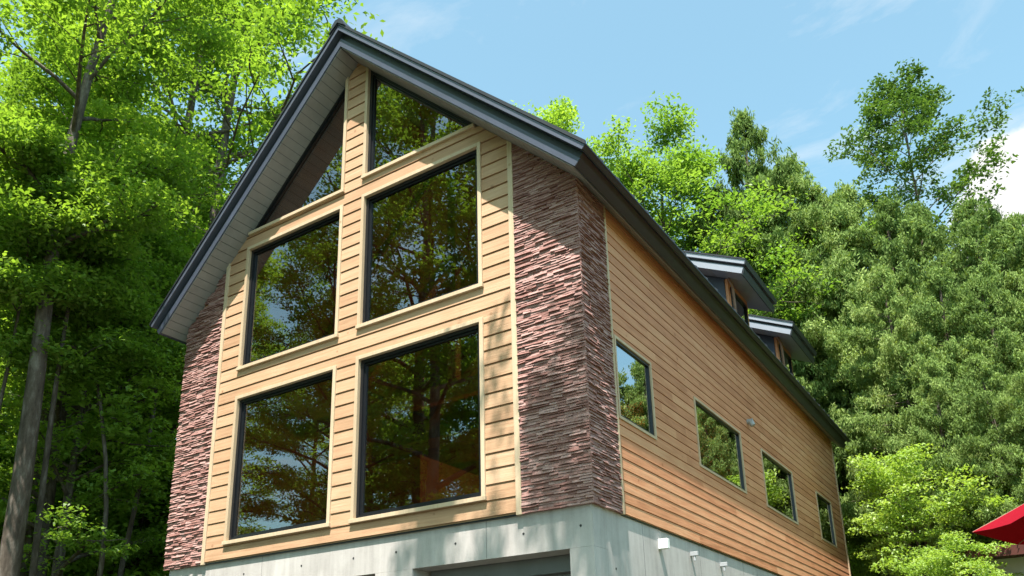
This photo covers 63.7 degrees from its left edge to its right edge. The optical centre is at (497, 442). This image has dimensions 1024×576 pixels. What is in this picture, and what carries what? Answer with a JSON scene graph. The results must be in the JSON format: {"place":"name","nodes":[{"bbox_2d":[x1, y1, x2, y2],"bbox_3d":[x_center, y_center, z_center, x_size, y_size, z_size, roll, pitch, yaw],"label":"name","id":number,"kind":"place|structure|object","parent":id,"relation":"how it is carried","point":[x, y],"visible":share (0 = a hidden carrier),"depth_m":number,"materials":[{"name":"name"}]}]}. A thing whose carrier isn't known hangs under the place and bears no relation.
{"place":"outdoors","nodes":[
{"label":"outdoors","id":0,"kind":"place"},
{"bbox_2d":[0,0,1023,431],"label":"sky","id":1,"kind":"structure","parent":0,"point":[802,66],"materials":[{"name":"blue"}]},
{"bbox_3d":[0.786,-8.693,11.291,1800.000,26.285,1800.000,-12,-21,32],"label":"ground","id":2,"kind":"structure","parent":0,"visible":0},
{"bbox_2d":[0,181,93,454],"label":"broadleaf tree","id":3,"kind":"object","parent":2,"relation":"on","point":[13,375],"depth_m":19.34,"materials":[{"name":"green plant"}]},
{"bbox_2d":[0,433,107,573],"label":"shrub","id":4,"kind":"object","parent":2,"relation":"on","point":[32,505],"visible":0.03,"depth_m":17.35,"materials":[{"name":"green plant"}]},
{"bbox_2d":[0,106,138,410],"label":"slender tree","id":5,"kind":"object","parent":2,"relation":"on","point":[60,164],"visible":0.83,"depth_m":13.53,"materials":[{"name":"green plant"}]},
{"bbox_2d":[0,129,168,575],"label":"slender tree","id":6,"kind":"object","parent":2,"relation":"on","point":[59,287],"visible":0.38,"depth_m":13.94,"materials":[{"name":"green plant"}]},
{"bbox_2d":[0,33,177,399],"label":"broadleaf tree","id":7,"kind":"object","parent":2,"relation":"on","point":[21,61],"visible":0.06,"depth_m":23.64,"materials":[{"name":"green plant"}]},
{"bbox_2d":[4,333,180,575],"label":"broadleaf tree","id":8,"kind":"object","parent":2,"relation":"on","point":[151,554],"visible":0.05,"depth_m":18.38,"materials":[{"name":"green plant"}]},
{"bbox_2d":[0,267,186,575],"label":"broadleaf tree","id":9,"kind":"object","parent":2,"relation":"on","point":[61,541],"visible":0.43,"depth_m":14.96,"materials":[{"name":"green plant"}]},
{"bbox_2d":[15,219,172,575],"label":"slender tree","id":10,"kind":"object","parent":2,"relation":"on","point":[141,352],"visible":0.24,"depth_m":14.57,"materials":[{"name":"green plant"}]},
{"bbox_2d":[20,412,175,575],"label":"shrub","id":11,"kind":"object","parent":2,"relation":"on","point":[85,567],"visible":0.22,"depth_m":17.22,"materials":[{"name":"green plant"}]},
{"bbox_2d":[0,77,209,575],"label":"broadleaf tree","id":12,"kind":"object","parent":2,"relation":"on","point":[123,432],"visible":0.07,"depth_m":15.90,"materials":[{"name":"green plant"}]},
{"bbox_2d":[0,0,238,575],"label":"broadleaf tree","id":13,"kind":"object","parent":2,"relation":"on","point":[38,83],"visible":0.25,"depth_m":16.49,"materials":[{"name":"green plant"}]},
{"bbox_2d":[0,0,263,575],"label":"broadleaf tree","id":14,"kind":"object","parent":2,"relation":"on","point":[14,530],"visible":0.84,"depth_m":14.08,"materials":[{"name":"green plant"}]},
{"bbox_2d":[70,113,208,560],"bbox_3d":[-10.331,-1.280,23.837,7.409,16.988,8.938,7,-19,-23],"label":"broadleaf tree","id":15,"kind":"object","parent":2,"relation":"on","point":[205,212],"depth_m":24.50,"materials":[{"name":"green plant"}]},
{"bbox_2d":[70,208,208,575],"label":"broadleaf tree","id":16,"kind":"object","parent":2,"relation":"on","point":[146,409],"depth_m":27.80,"materials":[{"name":"green plant"}]},
{"bbox_2d":[125,503,168,575],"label":"shrub","id":17,"kind":"object","parent":2,"relation":"on","point":[160,564],"depth_m":19.25,"materials":[{"name":"green plant"}]},
{"bbox_2d":[102,223,193,575],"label":"slender tree","id":18,"kind":"object","parent":2,"relation":"on","point":[163,242],"visible":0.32,"depth_m":16.94,"materials":[{"name":"green plant"}]},
{"bbox_2d":[65,122,234,557],"bbox_3d":[-9.320,-1.932,23.614,8.013,17.513,8.865,-1,-17,-2],"label":"broadleaf tree","id":19,"kind":"object","parent":2,"relation":"on","point":[206,217],"visible":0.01,"depth_m":25.83,"materials":[{"name":"green plant"}]},
{"bbox_2d":[0,0,328,575],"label":"broadleaf tree","id":20,"kind":"object","parent":2,"relation":"on","point":[207,75],"visible":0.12,"depth_m":21.50,"materials":[{"name":"green plant"}]},
{"bbox_2d":[16,0,392,433],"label":"broadleaf tree","id":21,"kind":"object","parent":2,"relation":"on","point":[290,7],"visible":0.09,"depth_m":21.84,"materials":[{"name":"green plant"}]},
{"bbox_2d":[149,18,850,575],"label":"wooden house","id":22,"kind":"structure","parent":2,"relation":"on","point":[415,316],"depth_m":11.66,"materials":[{"name":"beige wood"}]},
{"bbox_2d":[221,365,337,544],"bbox_3d":[-2.944,0.209,11.262,2.049,2.194,0.166,-12,-21,32],"label":"window","id":23,"kind":"structure","parent":22,"relation":"in","point":[330,373],"depth_m":11.49,"materials":[{"name":"beige wood"}]},
{"bbox_2d":[236,204,343,370],"bbox_3d":[-2.991,-2.208,12.017,2.049,2.064,0.166,-12,-21,32],"label":"window","id":24,"kind":"structure","parent":22,"relation":"in","point":[333,215],"depth_m":12.27,"materials":[{"name":"beige wood"}]},
{"bbox_2d":[248,77,349,235],"bbox_3d":[-3.021,-4.350,12.679,2.019,2.008,0.164,-12,-21,32],"label":"window","id":25,"kind":"structure","parent":22,"relation":"in","point":[262,225],"depth_m":12.55,"materials":[{"name":"beige metal"}]},
{"bbox_2d":[348,317,486,523],"bbox_3d":[-0.964,-0.228,10.014,2.049,2.227,0.166,-12,-21,32],"label":"window","id":26,"kind":"structure","parent":22,"relation":"in","point":[357,513],"depth_m":10.20,"materials":[{"name":"beige wood"}]},
{"bbox_2d":[361,67,476,179],"bbox_3d":[-1.093,-4.801,11.471,1.947,1.938,0.164,-12,-21,32],"label":"window","id":27,"kind":"structure","parent":22,"relation":"in","point":[370,110],"depth_m":11.73,"materials":[{"name":"beige metal"}]},
{"bbox_2d":[355,141,483,329],"bbox_3d":[-1.011,-2.654,10.771,2.049,2.063,0.166,-12,-21,32],"label":"window","id":28,"kind":"structure","parent":22,"relation":"in","point":[472,152],"depth_m":10.98,"materials":[{"name":"beige metal"}]},
{"bbox_2d":[613,334,656,439],"bbox_3d":[1.611,-0.634,9.933,0.136,1.032,1.060,-12,-21,32],"label":"window","id":29,"kind":"structure","parent":22,"relation":"in","point":[635,393],"depth_m":9.95,"materials":[{"name":"clear glass"}]},
{"bbox_2d":[693,396,746,493],"bbox_3d":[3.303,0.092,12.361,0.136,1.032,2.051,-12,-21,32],"label":"window","id":30,"kind":"structure","parent":22,"relation":"in","point":[720,452],"depth_m":12.34,"materials":[{"name":"clear glass"}]},
{"bbox_2d":[760,448,798,524],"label":"window","id":31,"kind":"structure","parent":22,"relation":"in","point":[778,479],"depth_m":14.86,"materials":[{"name":"clear glass"}]},
{"bbox_2d":[815,491,836,547],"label":"window","id":32,"kind":"structure","parent":22,"relation":"in","point":[824,506],"depth_m":17.72,"materials":[{"name":"black metal"}]},
{"bbox_2d":[511,95,614,174],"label":"broadleaf tree","id":33,"kind":"object","parent":2,"relation":"on","point":[560,116],"visible":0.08,"depth_m":34.20,"materials":[{"name":"green plant"}]},
{"bbox_2d":[586,91,882,325],"bbox_3d":[6.369,-2.828,26.430,10.162,16.659,10.416,6,-19,-23],"label":"broadleaf tree","id":34,"kind":"object","parent":2,"relation":"on","point":[683,174],"visible":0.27,"depth_m":25.72,"materials":[{"name":"green plant"}]},
{"bbox_2d":[677,188,851,416],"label":"conifer","id":35,"kind":"object","parent":2,"relation":"on","point":[695,227],"visible":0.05,"depth_m":27.37,"materials":[{"name":"green plant"}]},
{"bbox_2d":[743,162,790,222],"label":"conifer","id":36,"kind":"object","parent":2,"relation":"on","point":[753,189],"depth_m":33.25,"materials":[{"name":"green plant"}]},
{"bbox_2d":[727,230,822,360],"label":"conifer","id":37,"kind":"object","parent":2,"relation":"on","point":[766,279],"visible":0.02,"depth_m":25.78,"materials":[{"name":"green plant"}]},
{"bbox_2d":[700,106,887,564],"bbox_3d":[8.724,-3.431,25.565,6.452,16.385,6.336,-4,-18,8],"label":"conifer","id":38,"kind":"object","parent":2,"relation":"on","point":[744,140],"visible":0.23,"depth_m":26.34,"materials":[{"name":"green plant"}]},
{"bbox_2d":[752,233,848,542],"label":"conifer","id":39,"kind":"object","parent":2,"relation":"on","point":[807,377],"depth_m":23.88,"materials":[{"name":"green plant"}]},
{"bbox_2d":[749,146,881,531],"bbox_3d":[9.846,-2.815,26.056,7.230,14.432,7.552,15,-24,-42],"label":"conifer","id":40,"kind":"object","parent":2,"relation":"on","point":[797,180],"visible":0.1,"depth_m":24.94,"materials":[{"name":"green plant"}]},
{"bbox_2d":[758,182,901,574],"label":"conifer","id":41,"kind":"object","parent":2,"relation":"on","point":[809,213],"visible":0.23,"depth_m":24.39,"materials":[{"name":"green plant"}]},
{"bbox_2d":[812,179,897,530],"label":"conifer","id":42,"kind":"object","parent":2,"relation":"on","point":[850,196],"visible":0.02,"depth_m":26.29,"materials":[{"name":"green plant"}]},
{"bbox_2d":[807,260,905,575],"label":"conifer","id":43,"kind":"object","parent":2,"relation":"on","point":[833,347],"visible":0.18,"depth_m":22.76,"materials":[{"name":"green plant"}]},
{"bbox_2d":[837,386,923,574],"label":"conifer","id":44,"kind":"object","parent":2,"relation":"on","point":[859,540],"visible":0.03,"depth_m":21.49,"materials":[{"name":"green plant"}]},
{"bbox_2d":[841,478,923,575],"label":"maple tree","id":45,"kind":"object","parent":2,"relation":"on","point":[856,566],"visible":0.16,"depth_m":20.23,"materials":[{"name":"green plant"}]},
{"bbox_2d":[819,190,994,538],"bbox_3d":[11.751,-1.935,23.652,6.092,11.642,5.833,-6,-18,15],"label":"conifer","id":46,"kind":"object","parent":2,"relation":"on","point":[905,268],"visible":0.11,"depth_m":23.92,"materials":[{"name":"green plant"}]},
{"bbox_2d":[877,204,942,262],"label":"conifer","id":47,"kind":"object","parent":2,"relation":"on","point":[914,228],"depth_m":32.49,"materials":[{"name":"green plant"}]},
{"bbox_2d":[841,443,993,575],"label":"maple tree","id":48,"kind":"object","parent":2,"relation":"on","point":[898,469],"visible":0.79,"depth_m":15.97,"materials":[{"name":"green plant"}]},
{"bbox_2d":[831,262,1004,564],"bbox_3d":[10.232,-0.276,19.995,4.740,9.271,5.107,7,-19,-25],"label":"conifer","id":49,"kind":"object","parent":2,"relation":"on","point":[883,277],"visible":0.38,"depth_m":20.18,"materials":[{"name":"green plant"}]},
{"bbox_2d":[823,57,1023,269],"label":"tall open tree","id":50,"kind":"object","parent":2,"relation":"on","point":[893,101],"visible":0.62,"depth_m":33.36,"materials":[{"name":"green plant"}]},
{"bbox_2d":[862,261,995,569],"bbox_3d":[10.686,-0.166,19.040,4.187,8.661,4.263,-1,-17,-2],"label":"conifer","id":51,"kind":"object","parent":2,"relation":"on","point":[931,307],"visible":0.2,"depth_m":19.42,"materials":[{"name":"green plant"}]},
{"bbox_2d":[865,200,1013,392],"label":"conifer","id":52,"kind":"object","parent":2,"relation":"on","point":[940,241],"visible":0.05,"depth_m":24.68,"materials":[{"name":"green plant"}]},
{"bbox_2d":[873,356,1019,575],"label":"conifer","id":53,"kind":"object","parent":2,"relation":"on","point":[921,412],"visible":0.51,"depth_m":16.77,"materials":[{"name":"green plant"}]},
{"bbox_2d":[891,531,1023,575],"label":"maple tree","id":54,"kind":"object","parent":2,"relation":"on","point":[941,564],"visible":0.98,"depth_m":12.61,"materials":[{"name":"green plant"}]},
{"bbox_2d":[919,194,1023,373],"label":"conifer","id":55,"kind":"object","parent":2,"relation":"on","point":[971,225],"visible":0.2,"depth_m":22.95,"materials":[{"name":"green plant"}]},
{"bbox_2d":[928,352,1023,575],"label":"conifer","id":56,"kind":"object","parent":2,"relation":"on","point":[979,399],"visible":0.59,"depth_m":15.72,"materials":[{"name":"green plant"}]},
{"bbox_2d":[938,273,1023,537],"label":"conifer","id":57,"kind":"object","parent":2,"relation":"on","point":[998,347],"visible":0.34,"depth_m":18.42,"materials":[{"name":"green plant"}]},
{"bbox_2d":[959,476,1012,546],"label":"maple tree","id":58,"kind":"object","parent":2,"relation":"on","point":[980,539],"visible":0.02,"depth_m":15.88,"materials":[{"name":"green plant"}]},
{"bbox_2d":[949,544,1023,575],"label":"outbuilding","id":59,"kind":"structure","parent":2,"relation":"on","point":[1012,556],"depth_m":12.66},
{"bbox_2d":[951,455,1023,526],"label":"maple tree","id":60,"kind":"object","parent":2,"relation":"on","point":[994,501],"visible":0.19,"depth_m":15.27,"materials":[{"name":"green plant"}]},
{"bbox_2d":[980,204,1004,269],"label":"conifer","id":61,"kind":"object","parent":2,"relation":"on","point":[997,215],"visible":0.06,"depth_m":30.80,"materials":[{"name":"green plant"}]},
{"bbox_2d":[969,350,1023,512],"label":"conifer","id":62,"kind":"object","parent":2,"relation":"on","point":[1006,479],"visible":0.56,"depth_m":15.12,"materials":[{"name":"green plant"}]},
{"bbox_2d":[972,504,1023,544],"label":"parasol","id":63,"kind":"object","parent":2,"relation":"on","point":[1008,527],"visible":1,"depth_m":10.64,"materials":[{"name":"red fabric"}]},
{"bbox_2d":[978,211,1023,371],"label":"conifer","id":64,"kind":"object","parent":2,"relation":"on","point":[1014,219],"visible":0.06,"depth_m":23.93,"materials":[{"name":"green plant"}]},
{"bbox_2d":[982,267,1023,355],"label":"conifer","id":65,"kind":"object","parent":2,"relation":"on","point":[1012,278],"visible":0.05,"depth_m":21.95,"materials":[{"name":"green plant"}]},
{"bbox_2d":[992,273,1023,427],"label":"conifer","id":66,"kind":"object","parent":2,"relation":"on","point":[1013,359],"visible":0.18,"depth_m":18.17,"materials":[{"name":"green plant"}]}
]}

